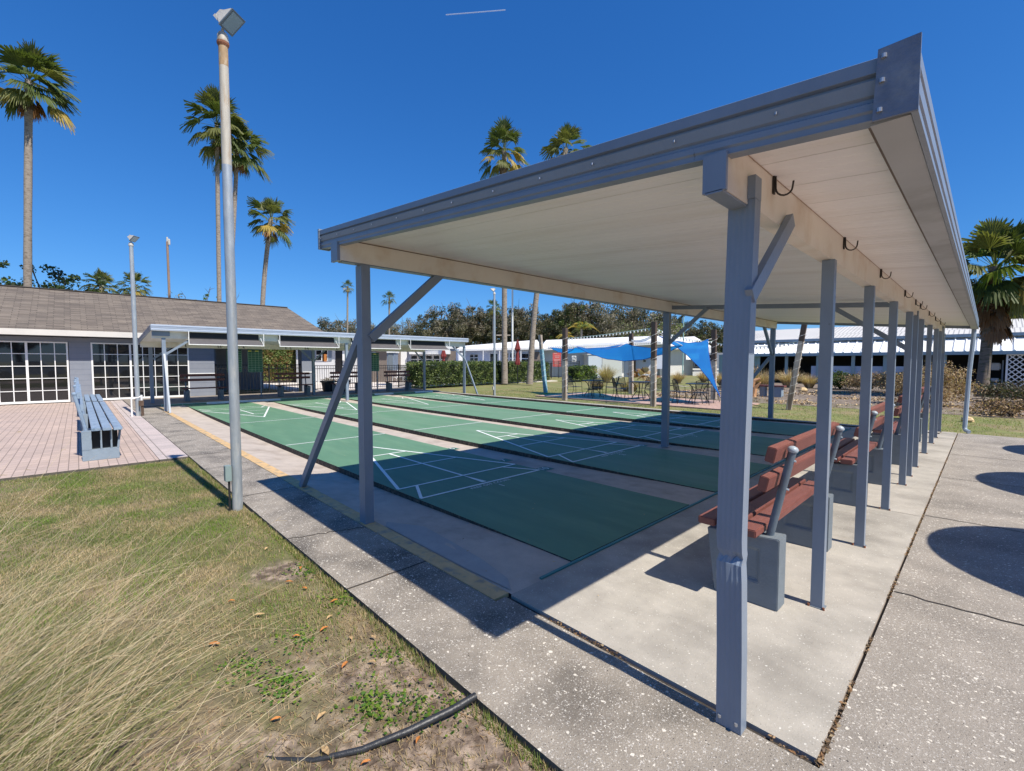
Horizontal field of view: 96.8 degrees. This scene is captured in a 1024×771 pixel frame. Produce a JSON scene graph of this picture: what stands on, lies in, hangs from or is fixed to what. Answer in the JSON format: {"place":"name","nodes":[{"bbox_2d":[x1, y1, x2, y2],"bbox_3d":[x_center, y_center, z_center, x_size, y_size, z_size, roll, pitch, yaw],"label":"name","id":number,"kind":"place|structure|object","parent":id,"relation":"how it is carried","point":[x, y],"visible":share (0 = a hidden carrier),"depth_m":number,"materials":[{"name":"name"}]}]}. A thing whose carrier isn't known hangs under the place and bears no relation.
{"place":"outdoors","nodes":[
{"label":"outdoors","id":0,"kind":"place"},
{"bbox_2d":[0,401,158,480],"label":"brick patio","id":1,"kind":"structure","parent":0,"point":[47,433],"depth_m":7.86,"materials":[{"name":"pink brick"}]},
{"bbox_2d":[74,377,103,404],"bbox_3d":[-11.365,0.287,12.185,0.520,0.983,2.720,-3,4,-44],"label":"patio bench","id":2,"kind":"object","parent":1,"relation":"on","point":[98,398],"visible":0.47,"depth_m":11.76,"materials":[{"name":"blue paint"}]},
{"bbox_2d":[71,381,122,461],"bbox_3d":[-7.909,0.475,8.576,0.520,0.983,5.920,-3,4,-44],"label":"patio bench","id":3,"kind":"object","parent":1,"relation":"on","point":[100,437],"visible":1,"depth_m":6.64,"materials":[{"name":"blue paint"}]},
{"bbox_2d":[0,457,553,770],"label":"lawn","id":4,"kind":"structure","parent":0,"point":[481,742],"depth_m":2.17,"materials":[{"name":"green plant"}]},
{"bbox_2d":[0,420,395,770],"bbox_3d":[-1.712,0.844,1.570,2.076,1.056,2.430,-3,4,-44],"label":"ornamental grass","id":5,"kind":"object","parent":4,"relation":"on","point":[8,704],"depth_m":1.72,"materials":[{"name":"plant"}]},
{"bbox_2d":[213,8,244,510],"bbox_3d":[-2.630,-1.059,4.295,0.264,4.764,0.179,0,3,8],"label":"lamp pole","id":6,"kind":"object","parent":4,"relation":"on","point":[231,21],"visible":0.96,"depth_m":4.28,"materials":[{"name":"metal"}]},
{"bbox_2d":[46,574,535,770],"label":"plant litter","id":7,"kind":"object","parent":4,"relation":"on","point":[424,677],"visible":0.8,"depth_m":1.94,"materials":[{"name":"brown plant"}]},
{"bbox_2d":[216,560,476,740],"bbox_3d":[-1.057,1.306,2.329,0.812,0.047,2.022,-3,4,-44],"label":"clover patch","id":8,"kind":"object","parent":4,"relation":"on","point":[367,704],"visible":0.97,"depth_m":1.98,"materials":[{"name":"green plant"}]},
{"bbox_2d":[265,692,476,762],"bbox_3d":[-0.611,1.333,1.732,0.978,0.089,0.165,-1,3,-11],"label":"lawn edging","id":9,"kind":"object","parent":4,"relation":"on","point":[441,714],"visible":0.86,"depth_m":1.71,"materials":[{"name":"black plastic"}]},
{"bbox_2d":[0,375,1023,437],"bbox_3d":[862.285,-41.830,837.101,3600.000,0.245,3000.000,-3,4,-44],"label":"ground","id":10,"kind":"structure","parent":0,"point":[557,383],"depth_m":15.78,"materials":[{"name":"plant"}]},
{"bbox_2d":[0,39,80,286],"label":"fan palm","id":11,"kind":"object","parent":10,"relation":"on","point":[14,98],"visible":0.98,"depth_m":24.15,"materials":[{"name":"green plant"}]},
{"bbox_2d":[0,260,107,292],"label":"leafy tree","id":12,"kind":"object","parent":10,"relation":"on","point":[102,282],"visible":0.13,"depth_m":29.03,"materials":[{"name":"green plant"}]},
{"bbox_2d":[79,267,118,293],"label":"fan palm","id":13,"kind":"object","parent":10,"relation":"on","point":[104,274],"visible":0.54,"depth_m":47.20,"materials":[{"name":"green plant"}]},
{"bbox_2d":[113,271,152,295],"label":"fan palm","id":14,"kind":"object","parent":10,"relation":"on","point":[138,277],"visible":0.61,"depth_m":45.42,"materials":[{"name":"green plant"}]},
{"bbox_2d":[127,235,140,415],"bbox_3d":[-9.685,-1.455,11.726,0.232,4.784,0.161,0,3,6],"label":"lamp pole","id":15,"kind":"object","parent":10,"relation":"on","point":[132,238],"visible":0.95,"depth_m":11.70,"materials":[{"name":"metal"}]},
{"bbox_2d":[110,400,187,461],"bbox_3d":[-9.725,0.952,11.656,0.340,0.294,13.800,-3,4,-44],"label":"patio border","id":16,"kind":"object","parent":10,"relation":"on","point":[157,442],"visible":0.64,"depth_m":8.59,"materials":[{"name":"grey concrete"}]},
{"bbox_2d":[0,284,323,404],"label":"clubhouse","id":17,"kind":"structure","parent":10,"relation":"on","point":[54,343],"depth_m":16.77,"materials":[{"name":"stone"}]},
{"bbox_2d":[215,364,300,394],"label":"fence","id":18,"kind":"structure","parent":17,"relation":"attached to","point":[246,368],"depth_m":20.27,"materials":[{"name":"black metal"}]},
{"bbox_2d":[179,84,250,301],"bbox_3d":[-20.105,-10.216,31.507,3.992,19.951,3.773,0,3,-9],"label":"fan palm","id":19,"kind":"object","parent":10,"relation":"on","point":[209,97],"visible":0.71,"depth_m":31.00,"materials":[{"name":"green plant"}]},
{"bbox_2d":[122,387,439,407],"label":"bench slab","id":20,"kind":"structure","parent":10,"relation":"on","point":[178,400],"depth_m":18.08,"materials":[{"name":"grey concrete"}]},
{"bbox_2d":[179,374,226,400],"bbox_3d":[-11.038,0.058,16.274,1.350,0.946,0.479,-3,4,-44],"label":"bench","id":21,"kind":"object","parent":20,"relation":"on","point":[220,390],"visible":1,"depth_m":16.25,"materials":[{"name":"stone"}]},
{"bbox_2d":[247,349,262,396],"bbox_3d":[-10.031,-0.478,17.764,0.520,1.862,0.061,-3,4,-44],"label":"scoreboard","id":22,"kind":"object","parent":20,"relation":"on","point":[255,360],"visible":1,"depth_m":17.74,"materials":[{"name":"green metal"}]},
{"bbox_2d":[274,372,312,396],"bbox_3d":[-8.826,-0.052,18.385,1.350,0.946,0.479,-3,4,-44],"label":"bench","id":23,"kind":"object","parent":20,"relation":"on","point":[280,390],"visible":1,"depth_m":18.39,"materials":[{"name":"stone"}]},
{"bbox_2d":[138,324,477,412],"bbox_3d":[-6.967,-0.715,17.426,11.080,2.455,4.496,-3,4,-44],"label":"shelter","id":24,"kind":"object","parent":20,"relation":"on","point":[168,337],"visible":0.78,"depth_m":15.46,"materials":[{"name":"metal"}]},
{"bbox_2d":[188,331,263,345],"bbox_3d":[-8.613,-1.397,13.745,1.970,0.381,0.218,-3,4,-44],"label":"awning","id":25,"kind":"object","parent":24,"relation":"attached to","point":[195,338],"visible":0.93,"depth_m":13.63,"materials":[{"name":"white paint"}]},
{"bbox_2d":[278,335,338,347],"bbox_3d":[-6.867,-1.483,15.412,1.960,0.381,0.218,-3,4,-44],"label":"awning","id":26,"kind":"object","parent":24,"relation":"attached to","point":[304,341],"visible":1,"depth_m":15.39,"materials":[{"name":"white paint"}]},
{"bbox_2d":[351,338,400,348],"bbox_3d":[-5.104,-1.571,17.096,1.940,0.381,0.218,-3,4,-44],"label":"awning","id":27,"kind":"object","parent":24,"relation":"attached to","point":[382,344],"visible":0.7,"depth_m":17.37,"materials":[{"name":"white paint"}]},
{"bbox_2d":[408,340,449,349],"bbox_3d":[-3.405,-1.655,18.718,1.900,0.381,0.218,-3,4,-44],"label":"awning","id":28,"kind":"object","parent":24,"relation":"attached to","point":[425,345],"visible":1,"depth_m":18.70,"materials":[{"name":"white paint"}]},
{"bbox_2d":[384,371,412,390],"bbox_3d":[-5.407,-0.221,21.650,1.350,0.946,0.479,-3,4,-44],"label":"bench","id":29,"kind":"object","parent":20,"relation":"on","point":[407,385],"visible":0.99,"depth_m":21.64,"materials":[{"name":"stone"}]},
{"bbox_2d":[161,390,432,405],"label":"court end kerb","id":30,"kind":"structure","parent":10,"relation":"on","point":[199,403],"depth_m":16.75,"materials":[{"name":"white paint"}]},
{"bbox_2d":[296,350,357,382],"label":"pool house","id":31,"kind":"structure","parent":10,"relation":"on","point":[335,357],"depth_m":30.96,"materials":[{"name":"white paint"}]},
{"bbox_2d":[157,406,508,600],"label":"yellow kerb","id":32,"kind":"structure","parent":10,"relation":"on","point":[482,586],"depth_m":3.65,"materials":[{"name":"paint"}]},
{"bbox_2d":[317,314,352,332],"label":"oak tree","id":33,"kind":"object","parent":10,"relation":"on","point":[324,325],"visible":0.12,"depth_m":115.93,"materials":[{"name":"green plant"}]},
{"bbox_2d":[332,319,375,332],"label":"oak tree","id":34,"kind":"object","parent":10,"relation":"on","point":[353,324],"visible":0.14,"depth_m":109.87,"materials":[{"name":"green plant"}]},
{"bbox_2d":[371,351,401,381],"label":"pool house","id":35,"kind":"structure","parent":10,"relation":"on","point":[382,361],"depth_m":32.00,"materials":[{"name":"white paint"}]},
{"bbox_2d":[383,318,419,335],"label":"oak tree","id":36,"kind":"object","parent":10,"relation":"on","point":[396,329],"visible":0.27,"depth_m":105.79,"materials":[{"name":"green plant"}]},
{"bbox_2d":[263,380,555,391],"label":"pool deck","id":37,"kind":"structure","parent":10,"relation":"on","point":[319,385],"depth_m":27.78,"materials":[{"name":"grey concrete"}]},
{"bbox_2d":[208,117,274,241],"bbox_3d":[-19.135,-9.599,32.663,4.090,18.621,3.841,-2,3,-30],"label":"fan palm","id":38,"kind":"object","parent":37,"relation":"on","point":[242,164],"visible":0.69,"depth_m":32.10,"materials":[{"name":"green plant"}]},
{"bbox_2d":[246,196,295,304],"bbox_3d":[-19.687,-8.082,37.497,3.618,15.068,4.049,-3,4,-44],"label":"fan palm","id":39,"kind":"object","parent":37,"relation":"on","point":[271,207],"visible":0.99,"depth_m":37.30,"materials":[{"name":"green plant"}]},
{"bbox_2d":[263,353,296,382],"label":"garden wall","id":40,"kind":"structure","parent":37,"relation":"on","point":[281,380],"depth_m":30.98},
{"bbox_2d":[263,349,296,380],"bbox_3d":[-15.281,-1.730,31.410,3.811,2.862,0.470,-3,4,-44],"label":"ivy","id":41,"kind":"object","parent":40,"relation":"attached to","point":[282,358],"visible":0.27,"depth_m":30.79,"materials":[{"name":"green plant"}]},
{"bbox_2d":[315,364,408,389],"bbox_3d":[-7.517,-0.467,23.994,0.906,1.290,6.158,2,4,36],"label":"pool fence","id":42,"kind":"object","parent":37,"relation":"on","point":[354,368],"visible":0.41,"depth_m":23.34,"materials":[{"name":"black metal"}]},
{"bbox_2d":[404,359,549,387],"bbox_3d":[-1.525,-0.923,29.721,1.575,1.576,12.873,2,4,38],"label":"hedge","id":43,"kind":"object","parent":37,"relation":"on","point":[442,373],"visible":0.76,"depth_m":27.26,"materials":[{"name":"green plant"}]},
{"bbox_2d":[401,346,459,379],"bbox_3d":[-7.079,-2.001,37.271,5.646,3.137,6.350,0,3,0],"label":"mobile home","id":44,"kind":"object","parent":10,"relation":"on","point":[451,354],"visible":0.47,"depth_m":34.51,"materials":[{"name":"white"}]},
{"bbox_2d":[185,402,688,561],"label":"court lane","id":45,"kind":"structure","parent":10,"relation":"on","point":[568,518],"depth_m":5.06,"materials":[{"name":"green paint"}]},
{"bbox_2d":[411,305,472,342],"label":"oak tree","id":46,"kind":"object","parent":10,"relation":"on","point":[434,324],"visible":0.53,"depth_m":95.19,"materials":[{"name":"green plant"}]},
{"bbox_2d":[133,406,791,770],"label":"walkway","id":47,"kind":"structure","parent":10,"relation":"on","point":[556,703],"depth_m":2.17,"materials":[{"name":"grey concrete"}]},
{"bbox_2d":[434,300,491,345],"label":"oak tree","id":48,"kind":"object","parent":10,"relation":"on","point":[464,321],"visible":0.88,"depth_m":93.66,"materials":[{"name":"green plant"}]},
{"bbox_2d":[491,288,495,395],"bbox_3d":[-0.826,-1.854,19.804,0.232,4.744,0.178,0,3,1],"label":"lamp pole","id":49,"kind":"object","parent":10,"relation":"on","point":[494,354],"visible":0.96,"depth_m":19.79,"materials":[{"name":"metal"}]},
{"bbox_2d":[457,340,539,361],"bbox_3d":[-1.062,-2.393,41.256,7.236,3.508,8.350,0,3,0],"label":"mobile home","id":50,"kind":"object","parent":10,"relation":"on","point":[482,352],"visible":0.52,"depth_m":37.90,"materials":[{"name":"white metal"}]},
{"bbox_2d":[479,115,529,383],"bbox_3d":[-0.409,-8.464,29.187,3.521,16.684,3.270,-3,4,-44],"label":"fan palm","id":51,"kind":"object","parent":10,"relation":"on","point":[500,131],"visible":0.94,"depth_m":28.60,"materials":[{"name":"green plant"}]},
{"bbox_2d":[480,306,530,343],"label":"oak tree","id":52,"kind":"object","parent":10,"relation":"on","point":[498,319],"visible":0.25,"depth_m":91.69,"materials":[{"name":"green plant"}]},
{"bbox_2d":[160,392,853,593],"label":"court gutters","id":53,"kind":"object","parent":10,"relation":"on","point":[519,565],"visible":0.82,"depth_m":5.20,"materials":[{"name":"concrete"}]},
{"bbox_2d":[386,522,510,589],"bbox_3d":[-0.492,1.228,3.448,0.252,0.014,1.630,-3,4,-44],"label":"cement patch","id":54,"kind":"object","parent":53,"relation":"on","point":[436,542],"visible":1,"depth_m":3.38,"materials":[{"name":"grey concrete"}]},
{"bbox_2d":[539,428,850,579],"bbox_3d":[3.672,1.123,6.270,9.650,0.110,0.020,-3,4,-44],"label":"edge strip","id":55,"kind":"object","parent":53,"relation":"on","point":[609,545],"visible":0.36,"depth_m":3.73,"materials":[{"name":"grey concrete"}]},
{"bbox_2d":[270,398,771,491],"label":"court lane","id":56,"kind":"structure","parent":10,"relation":"on","point":[695,471],"depth_m":7.52,"materials":[{"name":"green paint"}]},
{"bbox_2d":[498,303,552,341],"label":"oak tree","id":57,"kind":"object","parent":10,"relation":"on","point":[521,322],"visible":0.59,"depth_m":88.97,"materials":[{"name":"green plant"}]},
{"bbox_2d":[538,335,547,392],"bbox_3d":[1.493,-1.045,21.921,0.478,2.799,0.217,1,3,13],"label":"timber post","id":58,"kind":"object","parent":10,"relation":"on","point":[543,368],"visible":1,"depth_m":21.87,"materials":[{"name":"white paint"}]},
{"bbox_2d":[526,122,590,383],"bbox_3d":[3.147,-8.116,28.181,3.340,16.119,3.312,-3,4,-44],"label":"fan palm","id":59,"kind":"object","parent":10,"relation":"on","point":[566,134],"visible":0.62,"depth_m":28.15,"materials":[{"name":"green plant"}]},
{"bbox_2d":[562,328,567,399],"bbox_3d":[2.027,-0.811,17.402,0.234,2.781,0.240,-3,4,-44],"label":"timber post","id":60,"kind":"object","parent":10,"relation":"on","point":[564,364],"visible":1,"depth_m":17.35,"materials":[{"name":"white paint"}]},
{"bbox_2d":[537,302,596,339],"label":"oak tree","id":61,"kind":"object","parent":10,"relation":"on","point":[557,326],"visible":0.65,"depth_m":84.83,"materials":[{"name":"green plant"}]},
{"bbox_2d":[341,395,815,458],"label":"court lane","id":62,"kind":"structure","parent":10,"relation":"on","point":[692,438],"depth_m":10.16,"materials":[{"name":"green paint"}]},
{"bbox_2d":[568,364,597,380],"bbox_3d":[5.379,-1.028,34.990,1.468,1.251,3.474,2,4,35],"label":"hedge","id":63,"kind":"object","parent":10,"relation":"on","point":[580,373],"visible":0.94,"depth_m":34.13,"materials":[{"name":"green plant"}]},
{"bbox_2d":[552,301,613,339],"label":"oak tree","id":64,"kind":"object","parent":10,"relation":"on","point":[590,307],"visible":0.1,"depth_m":88.21,"materials":[{"name":"green plant"}]},
{"bbox_2d":[562,302,639,338],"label":"oak tree","id":65,"kind":"object","parent":10,"relation":"on","point":[607,323],"visible":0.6,"depth_m":83.22,"materials":[{"name":"green plant"}]},
{"bbox_2d":[582,354,621,377],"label":"storage shed","id":66,"kind":"structure","parent":10,"relation":"on","point":[590,360],"depth_m":41.22,"materials":[{"name":"white paint"}]},
{"bbox_2d":[602,358,621,377],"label":"door","id":67,"kind":"structure","parent":66,"relation":"in","point":[616,364],"depth_m":41.22,"materials":[{"name":"white paint"}]},
{"bbox_2d":[543,336,662,376],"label":"hall","id":68,"kind":"structure","parent":10,"relation":"on","point":[591,343],"depth_m":43.94,"materials":[{"name":"white"}]},
{"bbox_2d":[594,365,617,381],"bbox_3d":[6.753,-0.927,32.640,2.648,1.392,2.705,-3,4,-44],"label":"grass tuft","id":69,"kind":"object","parent":10,"relation":"on","point":[605,374],"visible":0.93,"depth_m":32.38,"materials":[{"name":"plant"}]},
{"bbox_2d":[392,392,846,436],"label":"court lane","id":70,"kind":"structure","parent":10,"relation":"on","point":[706,422],"depth_m":12.33,"materials":[{"name":"green paint"}]},
{"bbox_2d":[628,333,633,393],"bbox_3d":[5.460,-0.989,20.825,0.262,2.782,0.262,-3,4,-44],"label":"timber post","id":71,"kind":"object","parent":10,"relation":"on","point":[631,369],"visible":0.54,"depth_m":20.79,"materials":[{"name":"white paint"}]},
{"bbox_2d":[601,313,684,337],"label":"leafy tree","id":72,"kind":"object","parent":10,"relation":"on","point":[638,334],"visible":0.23,"depth_m":60.42,"materials":[{"name":"green plant"}]},
{"bbox_2d":[616,308,679,336],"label":"oak tree","id":73,"kind":"object","parent":10,"relation":"on","point":[642,313],"visible":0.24,"depth_m":81.83,"materials":[{"name":"green plant"}]},
{"bbox_2d":[650,322,656,406],"bbox_3d":[4.675,-0.691,14.984,0.220,2.791,0.226,-3,4,-44],"label":"timber post","id":74,"kind":"object","parent":10,"relation":"on","point":[653,378],"visible":1,"depth_m":14.93,"materials":[{"name":"white paint"}]},
{"bbox_2d":[496,597,821,770],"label":"corner infill","id":75,"kind":"object","parent":10,"relation":"on","point":[776,753],"visible":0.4,"depth_m":1.94,"materials":[{"name":"grey concrete"}]},
{"bbox_2d":[643,336,722,375],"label":"mobile home","id":76,"kind":"object","parent":10,"relation":"on","point":[690,367],"visible":0.16,"depth_m":49.93,"materials":[{"name":"white paint"}]},
{"bbox_2d":[433,391,939,433],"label":"kerb","id":77,"kind":"structure","parent":10,"relation":"on","point":[659,410],"depth_m":13.73,"materials":[{"name":"grey concrete"}]},
{"bbox_2d":[678,320,718,348],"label":"oak tree","id":78,"kind":"object","parent":10,"relation":"on","point":[688,333],"visible":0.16,"depth_m":82.39,"materials":[{"name":"green plant"}]},
{"bbox_2d":[688,322,723,352],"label":"oak tree","id":79,"kind":"object","parent":10,"relation":"on","point":[707,328],"visible":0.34,"depth_m":78.64,"materials":[{"name":"green plant"}]},
{"bbox_2d":[507,434,957,767],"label":"joint soil","id":80,"kind":"structure","parent":10,"relation":"on","point":[864,654],"depth_m":2.15,"materials":[{"name":"brown soil"}]},
{"bbox_2d":[549,436,956,767],"bbox_3d":[4.331,1.121,5.560,10.268,0.037,1.289,-3,4,-44],"label":"joint debris","id":81,"kind":"object","parent":80,"relation":"on","point":[821,756],"visible":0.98,"depth_m":1.87,"materials":[{"name":"brown plant"}]},
{"bbox_2d":[511,427,956,763],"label":"bench slab","id":82,"kind":"structure","parent":10,"relation":"on","point":[651,608],"depth_m":2.60,"materials":[{"name":"concrete"}]},
{"bbox_2d":[299,32,978,735],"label":"open pavilion","id":83,"kind":"structure","parent":82,"relation":"on","point":[825,202],"depth_m":2.49,"materials":[{"name":"grey metal"}]},
{"bbox_2d":[698,422,844,611],"bbox_3d":[1.831,0.770,3.094,1.490,0.946,0.479,-3,4,-44],"label":"bench","id":84,"kind":"object","parent":82,"relation":"on","point":[780,505],"visible":0.73,"depth_m":2.69,"materials":[{"name":"red wood"}]},
{"bbox_2d":[829,402,894,506],"bbox_3d":[3.725,0.676,4.902,1.490,0.946,0.479,-3,4,-44],"label":"bench","id":85,"kind":"object","parent":82,"relation":"on","point":[842,481],"visible":0.7,"depth_m":4.54,"materials":[{"name":"red wood"}]},
{"bbox_2d":[869,395,901,464],"bbox_3d":[5.619,0.582,6.710,1.490,0.946,0.479,-3,4,-44],"label":"bench","id":86,"kind":"object","parent":82,"relation":"on","point":[875,434],"visible":0.22,"depth_m":6.21,"materials":[{"name":"red wood"}]},
{"bbox_2d":[785,325,806,409],"bbox_3d":[8.670,-0.586,13.840,0.514,2.720,0.201,2,3,30],"label":"timber post","id":87,"kind":"object","parent":10,"relation":"on","point":[796,366],"visible":0.95,"depth_m":13.79,"materials":[{"name":"white paint"}]},
{"bbox_2d":[632,382,1023,418],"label":"mulch bed","id":88,"kind":"object","parent":10,"relation":"on","point":[800,397],"depth_m":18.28,"materials":[{"name":"brown stone"}]},
{"bbox_2d":[710,329,716,399],"bbox_3d":[7.873,-0.807,17.714,0.262,2.743,0.278,-3,4,-44],"label":"timber post","id":89,"kind":"object","parent":88,"relation":"on","point":[713,361],"visible":0.75,"depth_m":17.64,"materials":[{"name":"white paint"}]},
{"bbox_2d":[759,385,786,396],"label":"garden bench","id":90,"kind":"object","parent":88,"relation":"on","point":[778,390],"visible":0.81,"depth_m":18.95,"materials":[{"name":"blue concrete"}]},
{"bbox_2d":[775,369,812,386],"bbox_3d":[16.168,-0.494,26.351,2.441,1.179,2.452,1,3,13],"label":"grass tuft","id":91,"kind":"object","parent":88,"relation":"on","point":[785,380],"visible":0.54,"depth_m":26.15,"materials":[{"name":"plant"}]},
{"bbox_2d":[816,370,858,389],"bbox_3d":[17.632,-0.343,24.549,2.460,1.092,2.448,1,3,16],"label":"juniper","id":92,"kind":"object","parent":88,"relation":"on","point":[836,378],"visible":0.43,"depth_m":24.14,"materials":[{"name":"green plant"}]},
{"bbox_2d":[838,371,885,390],"bbox_3d":[17.851,-0.256,22.815,2.827,1.099,2.725,-3,4,-44],"label":"dry shrub","id":93,"kind":"object","parent":88,"relation":"on","point":[855,381],"visible":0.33,"depth_m":22.71,"materials":[{"name":"brown plant"}]},
{"bbox_2d":[878,360,989,406],"bbox_3d":[13.989,-0.152,15.197,2.638,1.675,2.796,-3,4,-44],"label":"dry shrub","id":94,"kind":"object","parent":88,"relation":"on","point":[948,384],"visible":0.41,"depth_m":14.72,"materials":[{"name":"plant"}]},
{"bbox_2d":[961,216,1023,396],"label":"fan palm","id":95,"kind":"object","parent":88,"relation":"on","point":[994,290],"visible":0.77,"depth_m":17.63,"materials":[{"name":"green plant"}]},
{"bbox_2d":[969,395,1023,415],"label":"dry shrub","id":96,"kind":"object","parent":88,"relation":"on","point":[1000,406],"visible":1,"depth_m":12.28,"materials":[{"name":"brown plant"}]},
{"bbox_2d":[972,378,1023,400],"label":"leafy shrub","id":97,"kind":"object","parent":88,"relation":"on","point":[1003,390],"visible":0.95,"depth_m":16.14,"materials":[{"name":"green plant"}]},
{"bbox_2d":[1005,354,1023,386],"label":"lattice screen","id":98,"kind":"object","parent":88,"relation":"on","point":[1007,369],"visible":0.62,"depth_m":23.87,"materials":[{"name":"white paint"}]},
{"bbox_2d":[719,319,1023,386],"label":"metal roofed house","id":99,"kind":"structure","parent":10,"relation":"on","point":[847,357],"depth_m":29.24,"materials":[{"name":"white metal"}]},
{"bbox_2d":[819,433,1023,770],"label":"side walkway","id":100,"kind":"structure","parent":10,"relation":"on","point":[938,687],"depth_m":2.27,"materials":[{"name":"grey concrete"}]},
{"bbox_2d":[0,0,1023,343],"label":"sky","id":101,"kind":"structure","parent":0,"point":[363,108],"materials":[{"name":"blue"}]},
{"bbox_2d":[535,392,759,410],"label":"shade patio","id":102,"kind":"structure","parent":0,"point":[698,404],"depth_m":16.89,"materials":[{"name":"brick"}]},
{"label":"sail rope","id":103,"kind":"object","parent":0,"visible":0},
{"bbox_2d":[576,344,682,360],"bbox_3d":[5.266,-1.335,17.549,3.818,0.811,4.288,-3,4,-44],"label":"shade sail","id":104,"kind":"object","parent":103,"relation":"hanging from","point":[626,352],"visible":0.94,"depth_m":17.65,"materials":[{"name":"blue fabric"}]},
{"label":"sail rope","id":105,"kind":"object","parent":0,"visible":0},
{"bbox_2d":[659,336,719,396],"bbox_3d":[6.643,-0.663,15.927,3.513,2.088,1.391,-3,4,-44],"label":"shade sail","id":106,"kind":"object","parent":105,"relation":"hanging from","point":[697,353],"visible":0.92,"depth_m":16.06,"materials":[{"name":"blue fabric"}]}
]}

